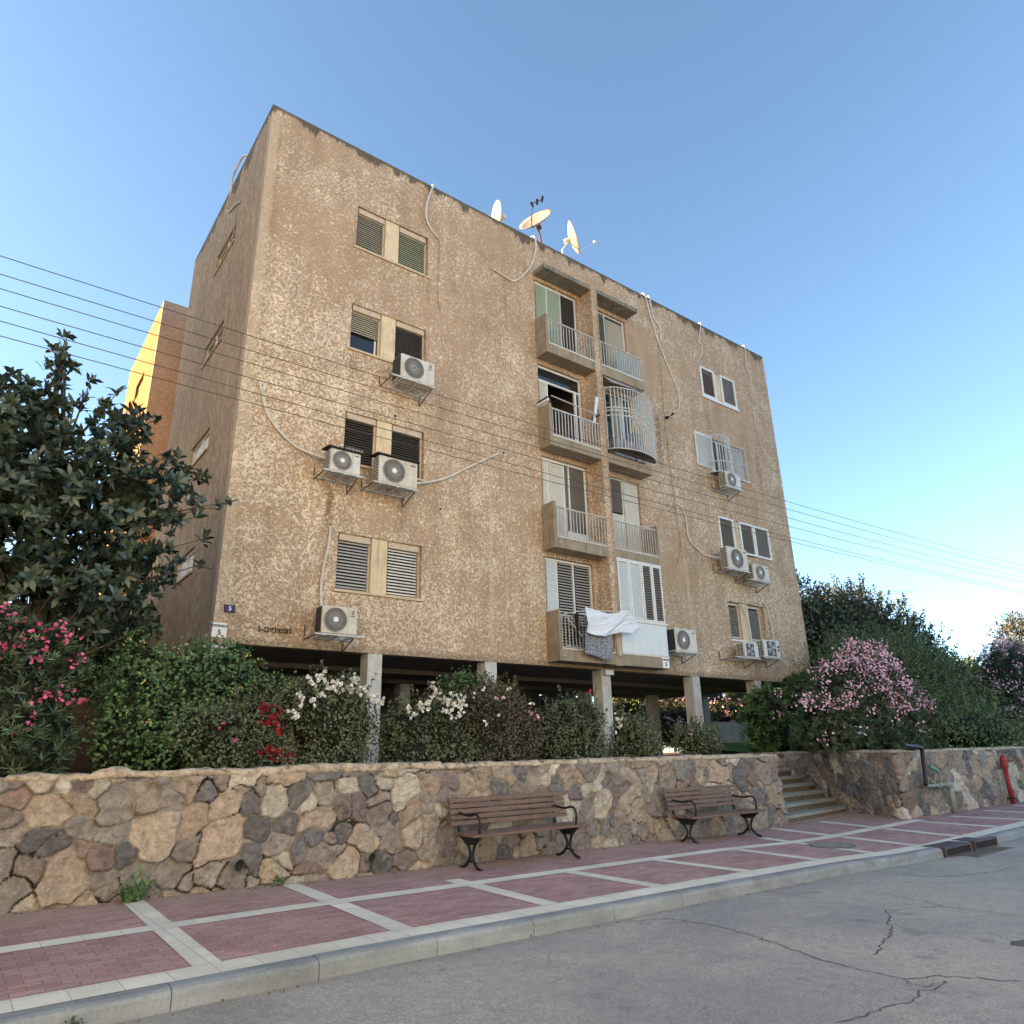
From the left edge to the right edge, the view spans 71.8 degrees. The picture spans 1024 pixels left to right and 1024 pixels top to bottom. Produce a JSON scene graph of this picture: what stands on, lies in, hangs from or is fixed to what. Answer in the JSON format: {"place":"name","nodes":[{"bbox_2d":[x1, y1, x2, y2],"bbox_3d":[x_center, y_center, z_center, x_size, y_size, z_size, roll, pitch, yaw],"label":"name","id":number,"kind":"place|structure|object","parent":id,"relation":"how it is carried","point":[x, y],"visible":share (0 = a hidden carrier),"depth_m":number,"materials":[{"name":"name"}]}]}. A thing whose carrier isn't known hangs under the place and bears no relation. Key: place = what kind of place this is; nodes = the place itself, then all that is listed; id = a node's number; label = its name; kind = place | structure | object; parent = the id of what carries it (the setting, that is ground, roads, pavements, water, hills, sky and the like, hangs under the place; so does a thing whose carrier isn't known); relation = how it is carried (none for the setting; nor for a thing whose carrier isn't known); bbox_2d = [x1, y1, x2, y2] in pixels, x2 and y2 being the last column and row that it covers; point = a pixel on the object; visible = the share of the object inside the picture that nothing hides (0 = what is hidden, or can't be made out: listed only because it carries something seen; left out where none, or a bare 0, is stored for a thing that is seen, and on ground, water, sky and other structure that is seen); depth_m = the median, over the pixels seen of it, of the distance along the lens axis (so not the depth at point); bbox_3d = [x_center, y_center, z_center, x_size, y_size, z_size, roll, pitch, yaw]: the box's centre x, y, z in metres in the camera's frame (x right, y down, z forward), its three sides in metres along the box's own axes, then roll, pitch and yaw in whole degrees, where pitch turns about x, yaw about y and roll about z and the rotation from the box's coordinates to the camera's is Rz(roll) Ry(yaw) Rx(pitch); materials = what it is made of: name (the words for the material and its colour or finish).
{"place":"outdoors","nodes":[
{"label":"outdoors","id":0,"kind":"place"},
{"bbox_2d":[0,335,1020,592],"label":"overhead wire","id":1,"kind":"object","parent":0,"point":[410,445],"visible":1,"depth_m":8.48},
{"bbox_2d":[0,255,1021,565],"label":"overhead wire","id":2,"kind":"object","parent":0,"point":[408,385],"visible":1,"depth_m":8.68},
{"bbox_2d":[0,288,1022,577],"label":"overhead wire","id":3,"kind":"object","parent":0,"point":[410,410],"visible":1,"depth_m":8.59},
{"bbox_2d":[0,801,1023,1015],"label":"sidewalk","id":4,"kind":"structure","parent":0,"point":[36,971],"depth_m":7.30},
{"bbox_2d":[117,864,153,902],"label":"weed","id":5,"kind":"object","parent":4,"relation":"on","point":[134,894],"visible":0.99,"depth_m":7.50,"materials":[{"name":"green plant"}]},
{"bbox_2d":[269,868,287,886],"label":"weed","id":6,"kind":"object","parent":4,"relation":"on","point":[277,880],"visible":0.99,"depth_m":8.27,"materials":[{"name":"green plant"}]},
{"bbox_2d":[5,817,998,1021],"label":"fallen leaves","id":7,"kind":"object","parent":4,"relation":"on","point":[297,986],"visible":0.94,"depth_m":8.24,"materials":[{"name":"brown plant"}]},
{"bbox_2d":[0,805,1023,1013],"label":"sidewalk band","id":8,"kind":"object","parent":4,"relation":"on","point":[188,949],"visible":1,"depth_m":6.67,"materials":[{"name":"concrete"}]},
{"bbox_2d":[448,791,589,870],"bbox_3d":[0.136,4.484,10.029,2.080,0.878,0.627,13,-23,-35],"label":"park bench","id":9,"kind":"object","parent":4,"relation":"on","point":[473,838],"visible":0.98,"depth_m":10.13,"materials":[{"name":"brown wood"}]},
{"bbox_2d":[663,784,765,843],"bbox_3d":[3.668,5.387,12.669,2.080,0.878,0.627,13,-23,-35],"label":"park bench","id":10,"kind":"object","parent":4,"relation":"on","point":[684,820],"visible":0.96,"depth_m":12.77,"materials":[{"name":"wood"}]},
{"bbox_2d":[776,762,847,822],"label":"stone stairs","id":11,"kind":"structure","parent":4,"relation":"on","point":[804,800],"depth_m":16.89,"materials":[{"name":"stone"}]},
{"bbox_2d":[803,841,862,848],"bbox_3d":[5.116,5.405,11.450,1.016,0.042,1.035,-4,-19,8],"label":"manhole cover","id":12,"kind":"object","parent":4,"relation":"on","point":[841,845],"visible":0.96,"depth_m":11.38,"materials":[{"name":"metal"}]},
{"bbox_2d":[742,746,1023,818],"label":"stone wall","id":13,"kind":"structure","parent":4,"relation":"on","point":[888,783],"depth_m":16.70,"materials":[{"name":"stone"}]},
{"bbox_2d":[901,743,957,813],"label":"water pipes","id":14,"kind":"object","parent":13,"relation":"attached to","point":[948,785],"visible":0.99,"depth_m":15.69,"materials":[{"name":"metal"}]},
{"bbox_2d":[999,755,1016,803],"bbox_3d":[12.523,6.745,17.869,0.259,1.160,0.220,13,-23,-35],"label":"fire hydrant","id":15,"kind":"object","parent":4,"relation":"on","point":[1004,765],"visible":1,"depth_m":17.83,"materials":[{"name":"metal"}]},
{"bbox_2d":[0,321,1023,590],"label":"overhead wire","id":16,"kind":"object","parent":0,"point":[414,437],"visible":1,"depth_m":8.48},
{"bbox_2d":[0,274,1023,571],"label":"overhead wire","id":17,"kind":"object","parent":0,"point":[416,400],"visible":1,"depth_m":8.58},
{"bbox_2d":[0,306,1023,582],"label":"overhead wire","id":18,"kind":"object","parent":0,"point":[414,424],"visible":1,"depth_m":8.46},
{"bbox_2d":[0,0,1023,751],"label":"sky","id":19,"kind":"structure","parent":0,"point":[833,190],"materials":[{"name":"blue"}]},
{"bbox_2d":[115,837,1023,1023],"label":"road","id":20,"kind":"structure","parent":0,"point":[614,972],"depth_m":5.22,"materials":[{"name":"asphalt"}]},
{"bbox_2d":[0,826,1023,1023],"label":"kerb","id":21,"kind":"structure","parent":20,"relation":"on","point":[116,1007],"depth_m":5.57,"materials":[{"name":"concrete"}]},
{"bbox_2d":[484,922,689,1012],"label":"road scuffs","id":22,"kind":"object","parent":20,"relation":"on","point":[564,977],"visible":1,"depth_m":5.38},
{"bbox_2d":[632,867,1017,1021],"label":"road cracks","id":23,"kind":"object","parent":20,"relation":"on","point":[867,1014],"visible":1,"depth_m":5.60,"materials":[{"name":"asphalt"}]},
{"bbox_2d":[922,836,1013,857],"bbox_3d":[7.464,5.434,11.485,2.000,0.154,0.650,13,-23,-35],"label":"storm drain","id":24,"kind":"object","parent":20,"relation":"on","point":[979,846],"visible":1,"depth_m":11.40,"materials":[{"name":"concrete"}]},
{"bbox_2d":[663,746,1013,755],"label":"terrace soil","id":25,"kind":"structure","parent":0,"point":[666,754],"depth_m":35.20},
{"bbox_2d":[539,688,786,747],"bbox_3d":[9.101,10.268,37.675,4.994,5.174,34.178,-17,-24,38],"label":"hedge","id":26,"kind":"object","parent":25,"relation":"on","point":[631,705],"visible":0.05,"depth_m":31.34,"materials":[{"name":"green plant"}]},
{"bbox_2d":[658,694,748,748],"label":"oleander bush","id":27,"kind":"object","parent":25,"relation":"on","point":[723,713],"visible":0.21,"depth_m":33.15,"materials":[{"name":"green plant"}]},
{"bbox_2d":[708,722,750,753],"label":"garden wall","id":28,"kind":"structure","parent":25,"relation":"on","point":[728,732],"depth_m":27.83,"materials":[{"name":"concrete"}]},
{"bbox_2d":[659,742,849,751],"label":"lawn","id":29,"kind":"structure","parent":25,"relation":"on","point":[733,746],"depth_m":23.85,"materials":[{"name":"plant"}]},
{"bbox_2d":[735,669,822,752],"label":"oleander bush","id":30,"kind":"object","parent":25,"relation":"on","point":[767,713],"visible":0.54,"depth_m":20.69,"materials":[{"name":"green plant"}]},
{"bbox_2d":[787,630,940,755],"bbox_3d":[9.400,4.806,19.032,6.266,3.331,2.392,13,-23,-35],"label":"oleander bush","id":31,"kind":"object","parent":25,"relation":"on","point":[862,701],"visible":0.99,"depth_m":17.94,"materials":[{"name":"pink plant"}]},
{"bbox_2d":[774,568,976,693],"bbox_3d":[17.135,6.982,33.362,16.351,8.172,6.080,13,-23,-35],"label":"evergreen tree","id":32,"kind":"object","parent":25,"relation":"on","point":[840,608],"visible":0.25,"depth_m":31.13,"materials":[{"name":"green plant"}]},
{"bbox_2d":[788,617,1023,749],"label":"evergreen shrub","id":33,"kind":"object","parent":25,"relation":"on","point":[964,719],"visible":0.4,"depth_m":23.16,"materials":[{"name":"green plant"}]},
{"bbox_2d":[967,632,1023,741],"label":"oleander bush","id":34,"kind":"object","parent":25,"relation":"on","point":[1003,664],"visible":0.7,"depth_m":28.71,"materials":[{"name":"green plant"}]},
{"label":"ground","id":35,"kind":"structure","parent":0,"visible":0},
{"bbox_2d":[0,753,788,913],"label":"stone wall","id":36,"kind":"structure","parent":35,"relation":"on","point":[83,839],"depth_m":8.76,"materials":[{"name":"stone"}]},
{"bbox_2d":[230,859,244,871],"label":"drain pipe","id":37,"kind":"object","parent":36,"relation":"attached to","point":[238,865],"visible":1,"depth_m":8.14,"materials":[{"name":"plastic"}]},
{"bbox_2d":[365,852,376,862],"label":"drain pipe","id":38,"kind":"object","parent":36,"relation":"attached to","point":[370,857],"visible":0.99,"depth_m":8.98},
{"bbox_2d":[987,609,1023,655],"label":"distant tree","id":39,"kind":"object","parent":35,"relation":"on","point":[1013,627],"visible":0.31,"depth_m":82.73,"materials":[{"name":"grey plant"}]},
{"label":"terrace","id":40,"kind":"structure","parent":0,"visible":0},
{"bbox_2d":[0,601,99,777],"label":"oleander bush","id":41,"kind":"object","parent":40,"relation":"on","point":[38,669],"visible":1,"depth_m":8.21,"materials":[{"name":"green plant"}]},
{"bbox_2d":[49,699,106,773],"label":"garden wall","id":42,"kind":"structure","parent":40,"relation":"on","point":[80,766],"depth_m":10.72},
{"bbox_2d":[13,559,150,769],"bbox_3d":[-11.068,3.525,17.182,4.957,5.586,5.928,13,-23,-35],"label":"dark shrub","id":43,"kind":"object","parent":40,"relation":"on","point":[97,655],"visible":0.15,"depth_m":17.10,"materials":[{"name":"green plant"}]},
{"bbox_2d":[0,327,237,656],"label":"rubber tree","id":44,"kind":"object","parent":40,"relation":"on","point":[46,498],"visible":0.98,"depth_m":10.08,"materials":[{"name":"green plant"}]},
{"bbox_2d":[78,626,297,772],"bbox_3d":[-4.334,2.669,10.142,3.195,2.105,2.395,13,-23,-35],"label":"flowering vine bush","id":45,"kind":"object","parent":40,"relation":"on","point":[151,692],"visible":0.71,"depth_m":9.51,"materials":[{"name":"green plant"}]},
{"bbox_2d":[157,672,305,768],"bbox_3d":[-3.718,2.845,9.551,1.897,1.401,1.365,13,-23,-35],"label":"rose bush","id":46,"kind":"object","parent":40,"relation":"on","point":[235,737],"visible":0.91,"depth_m":9.23,"materials":[{"name":"green plant"}]},
{"bbox_2d":[267,660,384,764],"bbox_3d":[-2.742,3.000,10.461,1.771,1.640,1.414,13,-23,-35],"label":"rose bush","id":47,"kind":"object","parent":40,"relation":"on","point":[330,717],"visible":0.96,"depth_m":10.18,"materials":[{"name":"green plant"}]},
{"bbox_2d":[366,675,490,762],"bbox_3d":[-1.334,3.384,11.439,2.094,1.476,1.520,13,-23,-35],"label":"rose bush","id":48,"kind":"object","parent":40,"relation":"on","point":[422,732],"visible":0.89,"depth_m":11.15,"materials":[{"name":"green plant"}]},
{"bbox_2d":[99,104,810,765],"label":"apartment building","id":49,"kind":"structure","parent":40,"relation":"on","point":[333,258],"depth_m":18.73,"materials":[{"name":"paint"}]},
{"bbox_2d":[170,549,194,588],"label":"window","id":50,"kind":"structure","parent":49,"relation":"in","point":[183,574],"depth_m":16.32,"materials":[{"name":"white metal"}]},
{"bbox_2d":[188,431,209,470],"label":"window","id":51,"kind":"structure","parent":49,"relation":"in","point":[199,451],"depth_m":17.28,"materials":[{"name":"white metal"}]},
{"bbox_2d":[200,324,223,369],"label":"window","id":52,"kind":"structure","parent":49,"relation":"in","point":[214,344],"depth_m":18.25,"materials":[{"name":"white metal"}]},
{"bbox_2d":[211,622,227,637],"bbox_3d":[-5.536,2.231,13.382,0.289,0.280,0.037,13,-23,-35],"label":"street sign","id":53,"kind":"object","parent":49,"relation":"attached to","point":[219,629],"visible":1,"depth_m":13.37,"materials":[{"name":"white"}]},
{"bbox_2d":[213,229,235,276],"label":"window","id":54,"kind":"structure","parent":49,"relation":"in","point":[225,252],"depth_m":19.20,"materials":[{"name":"white metal"}]},
{"bbox_2d":[226,154,247,212],"bbox_3d":[-7.573,-8.768,19.340,0.204,1.689,1.284,16,-25,-40],"label":"insulated pipe","id":55,"kind":"object","parent":49,"relation":"attached to","point":[231,184],"visible":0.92,"depth_m":19.47,"materials":[{"name":"plastic"}]},
{"bbox_2d":[258,382,324,459],"bbox_3d":[-4.812,-1.966,15.436,1.568,1.517,0.172,10,-22,-29],"label":"insulated pipe","id":56,"kind":"object","parent":49,"relation":"attached to","point":[285,437],"visible":0.98,"depth_m":15.24,"materials":[{"name":"plastic"}]},
{"bbox_2d":[319,526,331,605],"bbox_3d":[-3.897,1.160,14.918,0.172,1.888,0.315,13,-23,-35],"label":"insulated pipe","id":57,"kind":"object","parent":49,"relation":"attached to","point":[323,567],"visible":0.83,"depth_m":14.98,"materials":[{"name":"plastic"}]},
{"bbox_2d":[304,605,364,651],"bbox_3d":[-3.617,2.394,14.493,1.081,0.829,0.612,13,-23,-35],"label":"air conditioner","id":58,"kind":"object","parent":49,"relation":"attached to","point":[337,621],"visible":1,"depth_m":14.28,"materials":[{"name":"metal"}]},
{"bbox_2d":[313,444,364,494],"bbox_3d":[-3.775,-0.953,15.546,0.941,0.890,0.661,13,-23,-35],"label":"air conditioner","id":59,"kind":"object","parent":49,"relation":"attached to","point":[341,462],"visible":1,"depth_m":15.36,"materials":[{"name":"metal"}]},
{"bbox_2d":[333,533,423,601],"bbox_3d":[-2.981,1.269,15.915,2.210,1.324,0.243,13,-23,-35],"label":"window","id":60,"kind":"structure","parent":49,"relation":"in","point":[389,573],"depth_m":15.87,"materials":[{"name":"beige paint"}]},
{"bbox_2d":[344,412,426,481],"bbox_3d":[-3.045,-1.520,16.874,2.210,1.324,0.243,13,-23,-35],"label":"window","id":61,"kind":"structure","parent":49,"relation":"in","point":[356,440],"depth_m":16.85,"materials":[{"name":"beige paint"}]},
{"bbox_2d":[348,304,423,363],"bbox_3d":[-3.110,-4.309,17.833,2.210,1.324,0.243,13,-23,-35],"label":"window","id":62,"kind":"structure","parent":49,"relation":"in","point":[391,342],"depth_m":17.74,"materials":[{"name":"beige paint"}]},
{"bbox_2d":[361,451,419,507],"bbox_3d":[-2.779,-0.744,16.246,1.151,0.984,0.701,13,-23,-35],"label":"air conditioner","id":63,"kind":"object","parent":49,"relation":"attached to","point":[393,472],"visible":1,"depth_m":16.05,"materials":[{"name":"metal"}]},
{"bbox_2d":[354,208,429,278],"bbox_3d":[-3.175,-7.098,18.791,2.210,1.324,0.243,13,-23,-35],"label":"window","id":64,"kind":"structure","parent":49,"relation":"in","point":[400,251],"depth_m":18.75,"materials":[{"name":"beige paint"}]},
{"bbox_2d":[379,353,435,406],"bbox_3d":[-2.543,-3.247,17.325,1.211,0.890,0.727,13,-23,-35],"label":"air conditioner","id":65,"kind":"object","parent":49,"relation":"attached to","point":[413,371],"visible":1,"depth_m":17.15,"materials":[{"name":"metal"}]},
{"bbox_2d":[425,184,438,238],"bbox_3d":[-2.282,-8.530,19.926,0.203,1.824,0.523,-17,-25,39],"label":"insulated pipe","id":66,"kind":"object","parent":49,"relation":"attached to","point":[427,201],"visible":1,"depth_m":19.69,"materials":[{"name":"plastic"}]},
{"bbox_2d":[417,453,497,484],"bbox_3d":[-1.451,-1.101,17.809,2.805,1.573,0.284,16,-26,-41],"label":"insulated pipe","id":67,"kind":"object","parent":49,"relation":"attached to","point":[458,472],"visible":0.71,"depth_m":17.88,"materials":[{"name":"plastic"}]},
{"bbox_2d":[487,200,505,222],"bbox_3d":[-0.519,-9.093,22.830,0.640,2.154,0.654,-8,-20,19],"label":"satellite dish","id":68,"kind":"object","parent":49,"relation":"on","point":[497,214],"visible":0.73,"depth_m":23.08,"materials":[{"name":"metal"}]},
{"bbox_2d":[493,235,536,281],"bbox_3d":[0.074,-7.872,21.576,1.672,2.144,0.241,13,-23,-35],"label":"insulated pipe","id":69,"kind":"object","parent":49,"relation":"attached to","point":[520,277],"visible":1,"depth_m":21.58,"materials":[{"name":"plastic"}]},
{"bbox_2d":[519,196,550,242],"bbox_3d":[0.867,-9.188,23.351,0.907,2.611,1.439,5,-20,-18],"label":"satellite dish","id":70,"kind":"object","parent":49,"relation":"on","point":[537,219],"visible":0.97,"depth_m":23.97,"materials":[{"name":"metal"}]},
{"bbox_2d":[534,281,577,352],"bbox_3d":[1.356,-5.835,22.012,1.740,2.480,0.096,13,-23,-35],"label":"balcony door","id":71,"kind":"structure","parent":49,"relation":"in","point":[560,308],"depth_m":22.14,"materials":[{"name":"glass"}]},
{"bbox_2d":[537,365,582,470],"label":"balcony door","id":72,"kind":"structure","parent":49,"relation":"in","point":[546,377],"depth_m":21.36,"materials":[{"name":"white metal"}]},
{"bbox_2d":[541,457,588,541],"bbox_3d":[1.486,-0.248,20.091,1.740,2.480,0.096,13,-23,-35],"label":"balcony door","id":73,"kind":"structure","parent":49,"relation":"in","point":[564,496],"depth_m":20.20,"materials":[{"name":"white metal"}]},
{"bbox_2d":[537,395,599,418],"bbox_3d":[1.662,-3.014,20.666,1.992,0.218,0.494,12,-23,-33],"label":"clothes line","id":74,"kind":"object","parent":49,"relation":"attached to","point":[544,400],"visible":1,"depth_m":20.23,"materials":[{"name":"metal"}]},
{"bbox_2d":[545,557,592,648],"bbox_3d":[1.550,2.542,19.133,1.740,2.480,0.096,13,-23,-35],"label":"balcony door","id":75,"kind":"structure","parent":49,"relation":"in","point":[568,587],"depth_m":19.24,"materials":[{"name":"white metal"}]},
{"bbox_2d":[563,614,584,648],"bbox_3d":[1.684,3.182,18.511,1.302,0.926,0.248,13,-23,-35],"label":"bicycle","id":76,"kind":"object","parent":49,"relation":"on","point":[574,632],"visible":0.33,"depth_m":18.45,"materials":[{"name":"black metal"}]},
{"bbox_2d":[562,220,597,254],"bbox_3d":[2.422,-8.804,25.179,0.676,3.005,1.826,-14,-23,33],"label":"satellite dish","id":77,"kind":"object","parent":49,"relation":"on","point":[572,239],"visible":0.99,"depth_m":24.92,"materials":[{"name":"metal"}]},
{"bbox_2d":[564,610,620,634],"bbox_3d":[2.251,2.894,18.501,2.022,0.764,0.297,7,-21,-24],"label":"drying rack","id":78,"kind":"object","parent":49,"relation":"attached to","point":[584,613],"visible":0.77,"depth_m":18.25,"materials":[{"name":"white metal"}]},
{"bbox_2d":[574,612,579,639],"bbox_3d":[1.661,2.921,18.168,0.140,0.710,0.030,13,-23,-35],"label":"dark garment","id":79,"kind":"object","parent":78,"relation":"hanging from","point":[576,616],"visible":1,"depth_m":18.18,"materials":[{"name":"black fabric"}]},
{"bbox_2d":[584,615,611,659],"bbox_3d":[2.263,3.274,18.388,1.000,1.100,0.050,13,-23,-35],"label":"blanket","id":80,"kind":"object","parent":78,"relation":"hanging from","point":[598,646],"visible":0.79,"depth_m":18.28,"materials":[{"name":"fabric"}]},
{"bbox_2d":[585,607,637,635],"bbox_3d":[2.646,2.917,18.664,1.920,0.780,0.120,13,-23,-35],"label":"bed sheet","id":81,"kind":"object","parent":78,"relation":"hanging from","point":[600,623],"visible":1,"depth_m":18.56,"materials":[{"name":"fabric"}]},
{"bbox_2d":[596,293,618,610],"bbox_3d":[2.806,-2.190,21.052,0.052,10.500,0.029,13,-23,-35],"label":"cable","id":82,"kind":"object","parent":49,"relation":"attached to","point":[607,455],"visible":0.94,"depth_m":20.89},
{"bbox_2d":[598,312,624,368],"bbox_3d":[3.296,-5.398,23.416,1.290,2.480,0.096,13,-23,-35],"label":"balcony door","id":83,"kind":"structure","parent":49,"relation":"in","point":[611,333],"depth_m":23.54,"materials":[{"name":"white metal"}]},
{"bbox_2d":[604,392,631,452],"bbox_3d":[3.355,-2.596,22.462,1.290,2.480,0.076,13,-23,-35],"label":"balcony door","id":84,"kind":"structure","parent":49,"relation":"in","point":[607,395],"depth_m":22.61,"materials":[{"name":"white metal"}]},
{"bbox_2d":[610,477,641,552],"bbox_3d":[3.426,0.190,21.496,1.290,2.480,0.096,13,-23,-35],"label":"balcony door","id":85,"kind":"structure","parent":49,"relation":"in","point":[624,511],"depth_m":21.56,"materials":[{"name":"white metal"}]},
{"bbox_2d":[641,293,679,415],"bbox_3d":[5.276,-5.454,24.905,1.427,4.790,0.171,13,-23,-35],"label":"insulated pipe","id":86,"kind":"object","parent":49,"relation":"attached to","point":[662,354],"visible":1,"depth_m":24.93,"materials":[{"name":"plastic"}]},
{"bbox_2d":[659,346,675,503],"bbox_3d":[5.216,-3.119,23.976,0.129,6.051,0.033,13,-23,-35],"label":"cable","id":87,"kind":"object","parent":49,"relation":"attached to","point":[665,423],"visible":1,"depth_m":23.88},
{"bbox_2d":[667,628,699,663],"bbox_3d":[4.938,3.949,20.810,1.061,0.919,0.632,13,-23,-35],"label":"air conditioner","id":88,"kind":"object","parent":49,"relation":"attached to","point":[682,641],"visible":0.98,"depth_m":20.54,"materials":[{"name":"metal"}]},
{"bbox_2d":[675,503,719,557],"bbox_3d":[6.104,0.654,23.269,1.856,1.669,0.245,9,-21,-27],"label":"insulated pipe","id":89,"kind":"object","parent":49,"relation":"attached to","point":[691,542],"visible":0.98,"depth_m":23.10,"materials":[{"name":"plastic"}]},
{"bbox_2d":[699,365,738,411],"bbox_3d":[7.732,-4.604,26.654,2.180,1.310,0.210,13,-23,-35],"label":"window","id":90,"kind":"structure","parent":49,"relation":"in","point":[712,390],"depth_m":26.59,"materials":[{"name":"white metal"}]},
{"bbox_2d":[694,430,750,483],"bbox_3d":[7.527,-1.927,25.505,2.970,1.350,0.246,13,-23,-35],"label":"window","id":91,"kind":"structure","parent":49,"relation":"in","point":[703,445],"depth_m":25.12,"materials":[{"name":"white metal"}]},
{"bbox_2d":[711,471,743,500],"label":"air conditioner","id":92,"kind":"object","parent":49,"relation":"attached to","point":[725,477],"visible":1,"depth_m":24.44,"materials":[{"name":"metal"}]},
{"bbox_2d":[712,546,750,582],"bbox_3d":[7.306,1.745,23.530,1.261,1.009,0.612,13,-23,-35],"label":"air conditioner","id":93,"kind":"object","parent":49,"relation":"attached to","point":[733,559],"visible":1,"depth_m":23.28,"materials":[{"name":"metal"}]},
{"bbox_2d":[719,642,760,668],"bbox_3d":[7.246,4.543,22.463,1.341,0.729,0.619,13,-23,-35],"label":"air conditioner","id":94,"kind":"object","parent":49,"relation":"attached to","point":[747,651],"visible":1,"depth_m":22.35,"materials":[{"name":"metal"}]},
{"bbox_2d":[717,516,772,560],"bbox_3d":[8.163,0.990,24.974,2.980,1.240,0.210,13,-23,-35],"label":"window","id":95,"kind":"structure","parent":49,"relation":"in","point":[728,535],"depth_m":25.01,"materials":[{"name":"white metal"}]},
{"bbox_2d":[728,602,763,643],"bbox_3d":[7.870,3.754,23.755,2.100,1.315,0.238,13,-23,-35],"label":"window","id":96,"kind":"structure","parent":49,"relation":"in","point":[741,627],"depth_m":23.69,"materials":[{"name":"beige paint"}]},
{"bbox_2d":[736,563,771,592],"bbox_3d":[8.253,2.255,24.108,1.181,0.819,0.612,13,-23,-35],"label":"air conditioner","id":97,"kind":"object","parent":49,"relation":"attached to","point":[758,574],"visible":0.97,"depth_m":23.90,"materials":[{"name":"metal"}]},
{"bbox_2d":[751,639,781,667],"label":"air conditioner","id":98,"kind":"object","parent":49,"relation":"attached to","point":[769,649],"visible":0.79,"depth_m":23.07,"materials":[{"name":"metal"}]},
{"bbox_2d":[425,665,530,713],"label":"green shrub","id":99,"kind":"object","parent":40,"relation":"on","point":[459,683],"visible":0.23,"depth_m":12.97,"materials":[{"name":"green plant"}]},
{"bbox_2d":[438,668,550,761],"bbox_3d":[-0.319,3.577,12.378,2.197,1.647,1.515,13,-23,-35],"label":"rose bush","id":100,"kind":"object","parent":40,"relation":"on","point":[507,731],"visible":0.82,"depth_m":12.10,"materials":[{"name":"green plant"}]},
{"bbox_2d":[529,684,617,759],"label":"rose bush","id":101,"kind":"object","parent":40,"relation":"on","point":[574,732],"visible":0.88,"depth_m":13.09,"materials":[{"name":"green plant"}]},
{"bbox_2d":[601,702,664,756],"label":"rose bush","id":102,"kind":"object","parent":40,"relation":"on","point":[631,738],"visible":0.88,"depth_m":14.03,"materials":[{"name":"green plant"}]},
{"bbox_2d":[663,714,726,755],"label":"shrub","id":103,"kind":"object","parent":40,"relation":"on","point":[704,740],"visible":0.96,"depth_m":15.40,"materials":[{"name":"green plant"}]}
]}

